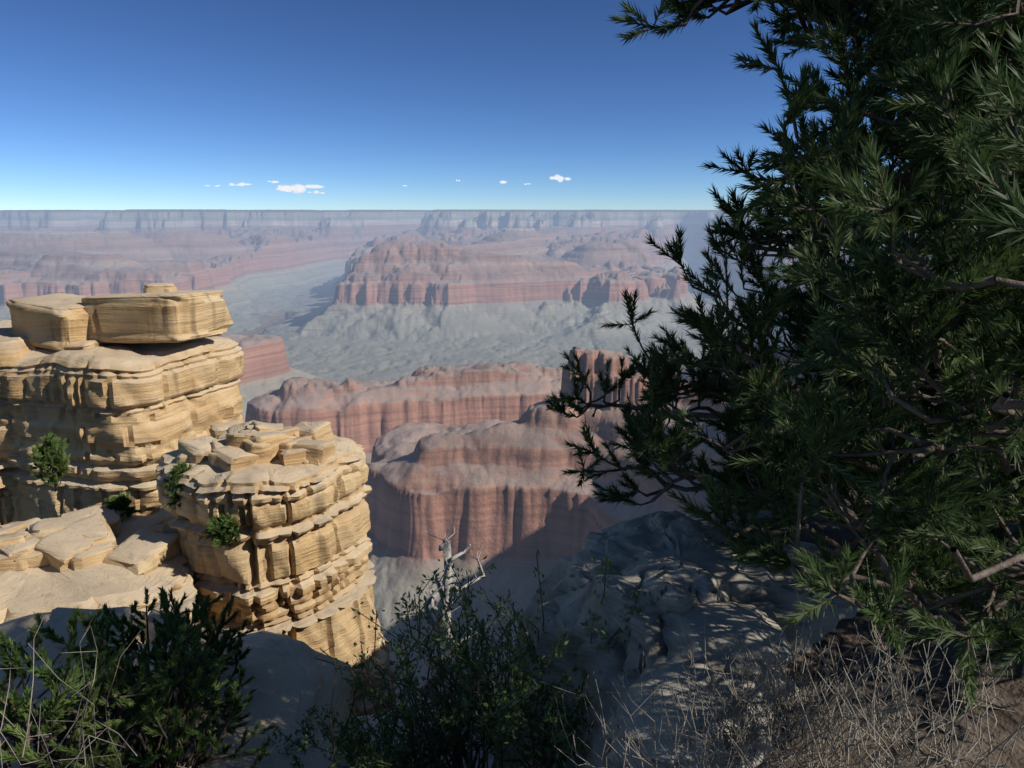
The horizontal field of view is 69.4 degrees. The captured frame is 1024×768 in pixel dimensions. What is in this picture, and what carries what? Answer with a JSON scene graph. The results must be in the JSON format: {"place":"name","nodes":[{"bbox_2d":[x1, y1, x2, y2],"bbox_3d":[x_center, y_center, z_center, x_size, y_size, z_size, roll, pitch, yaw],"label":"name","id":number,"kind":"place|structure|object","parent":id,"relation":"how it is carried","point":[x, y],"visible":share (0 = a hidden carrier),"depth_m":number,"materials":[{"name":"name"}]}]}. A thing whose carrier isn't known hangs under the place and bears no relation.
{"place":"outdoors","nodes":[
{"label":"outdoors","id":0,"kind":"place"},
{"bbox_2d":[229,182,251,185],"bbox_3d":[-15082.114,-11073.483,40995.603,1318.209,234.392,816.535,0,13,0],"label":"cloud","id":1,"kind":"structure","parent":0,"point":[241,184],"depth_m":40886.16,"materials":[{"name":"white"}]},
{"bbox_2d":[277,185,323,192],"bbox_3d":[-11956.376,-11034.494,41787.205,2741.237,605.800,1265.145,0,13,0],"label":"cloud","id":2,"kind":"structure","parent":0,"point":[294,188],"depth_m":41626.22,"materials":[{"name":"white"}]},
{"bbox_2d":[0,0,908,209],"label":"sky","id":3,"kind":"structure","parent":0,"point":[105,104],"materials":[{"name":"blue"}]},
{"bbox_2d":[0,209,930,705],"bbox_3d":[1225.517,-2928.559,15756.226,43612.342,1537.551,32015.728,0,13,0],"label":"canyon terrain","id":4,"kind":"structure","parent":0,"point":[418,355],"depth_m":6386.78,"materials":[{"name":"red stone"}]},
{"bbox_2d":[0,320,40,525],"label":"rock cliff","id":5,"kind":"structure","parent":4,"relation":"on","point":[13,349],"depth_m":13.77,"materials":[{"name":"stone"}]},
{"bbox_2d":[0,336,244,521],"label":"pillar","id":6,"kind":"structure","parent":4,"relation":"on","point":[122,417],"depth_m":13.33,"materials":[{"name":"stone"}]},
{"bbox_2d":[27,432,70,491],"bbox_3d":[-7.577,1.274,12.133,0.678,1.051,0.739,0,13,0],"label":"juniper bush","id":7,"kind":"object","parent":6,"relation":"on","point":[50,441],"depth_m":12.01,"materials":[{"name":"green plant"}]},
{"bbox_2d":[550,175,569,181],"bbox_3d":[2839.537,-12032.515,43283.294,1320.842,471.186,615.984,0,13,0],"label":"cloud","id":8,"kind":"structure","parent":0,"point":[558,178],"depth_m":43215.77,"materials":[{"name":"white"}]},
{"bbox_2d":[713,293,1023,767],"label":"dry grass","id":9,"kind":"structure","parent":0,"point":[1010,692],"depth_m":3.16,"materials":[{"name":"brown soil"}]},
{"bbox_2d":[0,605,140,767],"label":"dry brush","id":10,"kind":"object","parent":9,"relation":"on","point":[82,735],"visible":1,"depth_m":2.71,"materials":[{"name":"beige plant"}]},
{"bbox_2d":[0,514,204,628],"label":"rock ledge","id":11,"kind":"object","parent":9,"relation":"on","point":[43,589],"depth_m":9.66,"materials":[{"name":"stone"}]},
{"bbox_2d":[0,612,237,650],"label":"rock","id":12,"kind":"object","parent":11,"relation":"attached to","point":[13,629],"visible":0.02,"depth_m":7.45,"materials":[{"name":"stone"}]},
{"bbox_2d":[103,492,140,521],"bbox_3d":[-6.224,1.956,11.745,0.588,0.522,0.483,0,13,0],"label":"juniper bush","id":13,"kind":"object","parent":11,"relation":"on","point":[122,502],"visible":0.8,"depth_m":11.69,"materials":[{"name":"green plant"}]},
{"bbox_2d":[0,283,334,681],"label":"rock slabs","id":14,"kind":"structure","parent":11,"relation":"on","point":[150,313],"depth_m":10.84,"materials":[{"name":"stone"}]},
{"bbox_2d":[0,630,371,767],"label":"boulder","id":15,"kind":"object","parent":9,"relation":"on","point":[292,682],"visible":0.24,"depth_m":5.18,"materials":[{"name":"stone"}]},
{"bbox_2d":[0,605,185,767],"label":"juniper bush","id":16,"kind":"object","parent":15,"relation":"attached to","point":[55,707],"depth_m":3.72,"materials":[{"name":"green plant"}]},
{"bbox_2d":[30,609,279,767],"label":"juniper bush","id":17,"kind":"object","parent":15,"relation":"on","point":[161,705],"depth_m":3.97,"materials":[{"name":"green plant"}]},
{"bbox_2d":[55,585,254,759],"bbox_3d":[-2.360,2.077,5.014,1.342,1.326,1.447,0,13,0],"label":"juniper bush","id":18,"kind":"object","parent":15,"relation":"attached to","point":[200,611],"depth_m":5.05,"materials":[{"name":"green plant"}]},
{"bbox_2d":[264,704,401,767],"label":"cliff shrub","id":19,"kind":"object","parent":15,"relation":"attached to","point":[303,730],"depth_m":4.62,"materials":[{"name":"green plant"}]},
{"bbox_2d":[155,435,396,716],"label":"pillar","id":20,"kind":"structure","parent":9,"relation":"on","point":[294,562],"depth_m":10.44,"materials":[{"name":"stone"}]},
{"bbox_2d":[163,461,192,519],"bbox_3d":[-4.618,1.481,10.372,0.589,0.911,0.560,0,13,0],"label":"juniper bush","id":21,"kind":"object","parent":20,"relation":"on","point":[176,470],"depth_m":10.20,"materials":[{"name":"green plant"}]},
{"bbox_2d":[204,512,245,547],"bbox_3d":[-3.889,1.960,9.998,0.587,0.561,0.680,0,13,0],"label":"juniper bush","id":22,"kind":"object","parent":20,"relation":"attached to","point":[220,525],"depth_m":9.87,"materials":[{"name":"green plant"}]},
{"bbox_2d":[297,644,494,767],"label":"cliff shrub","id":23,"kind":"object","parent":9,"relation":"on","point":[394,748],"depth_m":4.15,"materials":[{"name":"green plant"}]},
{"bbox_2d":[315,556,536,767],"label":"cliff shrub","id":24,"kind":"object","parent":9,"relation":"on","point":[464,702],"depth_m":3.95,"materials":[{"name":"green plant"}]},
{"bbox_2d":[440,599,531,753],"bbox_3d":[0.081,2.003,4.899,1.184,1.322,1.140,0,13,0],"label":"cliff shrub","id":25,"kind":"object","parent":9,"relation":"on","point":[503,665],"depth_m":4.87,"materials":[{"name":"green plant"}]},
{"bbox_2d":[430,548,650,767],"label":"cliff shrub","id":26,"kind":"object","parent":9,"relation":"on","point":[549,718],"depth_m":3.40,"materials":[{"name":"green plant"}]},
{"bbox_2d":[357,510,872,767],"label":"rim rock outcrop","id":27,"kind":"object","parent":9,"relation":"on","point":[675,561],"visible":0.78,"depth_m":3.38,"materials":[{"name":"grey stone"}]},
{"bbox_2d":[418,525,509,714],"bbox_3d":[-0.532,2.515,6.887,0.808,2.479,0.998,-5,14,-19],"label":"dead snag","id":28,"kind":"object","parent":27,"relation":"on","point":[445,548],"visible":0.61,"depth_m":6.62,"materials":[{"name":"grey wood"}]},
{"bbox_2d":[528,668,754,767],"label":"dry brush","id":29,"kind":"object","parent":27,"relation":"on","point":[576,765],"visible":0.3,"depth_m":2.81,"materials":[{"name":"beige plant"}]},
{"bbox_2d":[573,648,846,767],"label":"dry brush","id":30,"kind":"object","parent":27,"relation":"on","point":[726,760],"visible":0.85,"depth_m":2.46,"materials":[{"name":"beige plant"}]},
{"bbox_2d":[622,616,881,767],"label":"dry brush","id":31,"kind":"object","parent":27,"relation":"on","point":[773,735],"visible":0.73,"depth_m":2.52,"materials":[{"name":"beige plant"}]},
{"bbox_2d":[543,0,1023,714],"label":"pinyon pine","id":32,"kind":"object","parent":9,"relation":"on","point":[979,120],"depth_m":2.28,"materials":[{"name":"green plant"}]},
{"bbox_2d":[730,589,997,767],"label":"dry brush","id":33,"kind":"object","parent":9,"relation":"on","point":[801,720],"visible":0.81,"depth_m":2.48,"materials":[{"name":"beige plant"}]},
{"bbox_2d":[792,557,1023,767],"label":"dry brush","id":34,"kind":"object","parent":9,"relation":"on","point":[900,704],"visible":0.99,"depth_m":2.07,"materials":[{"name":"beige plant"}]}
]}

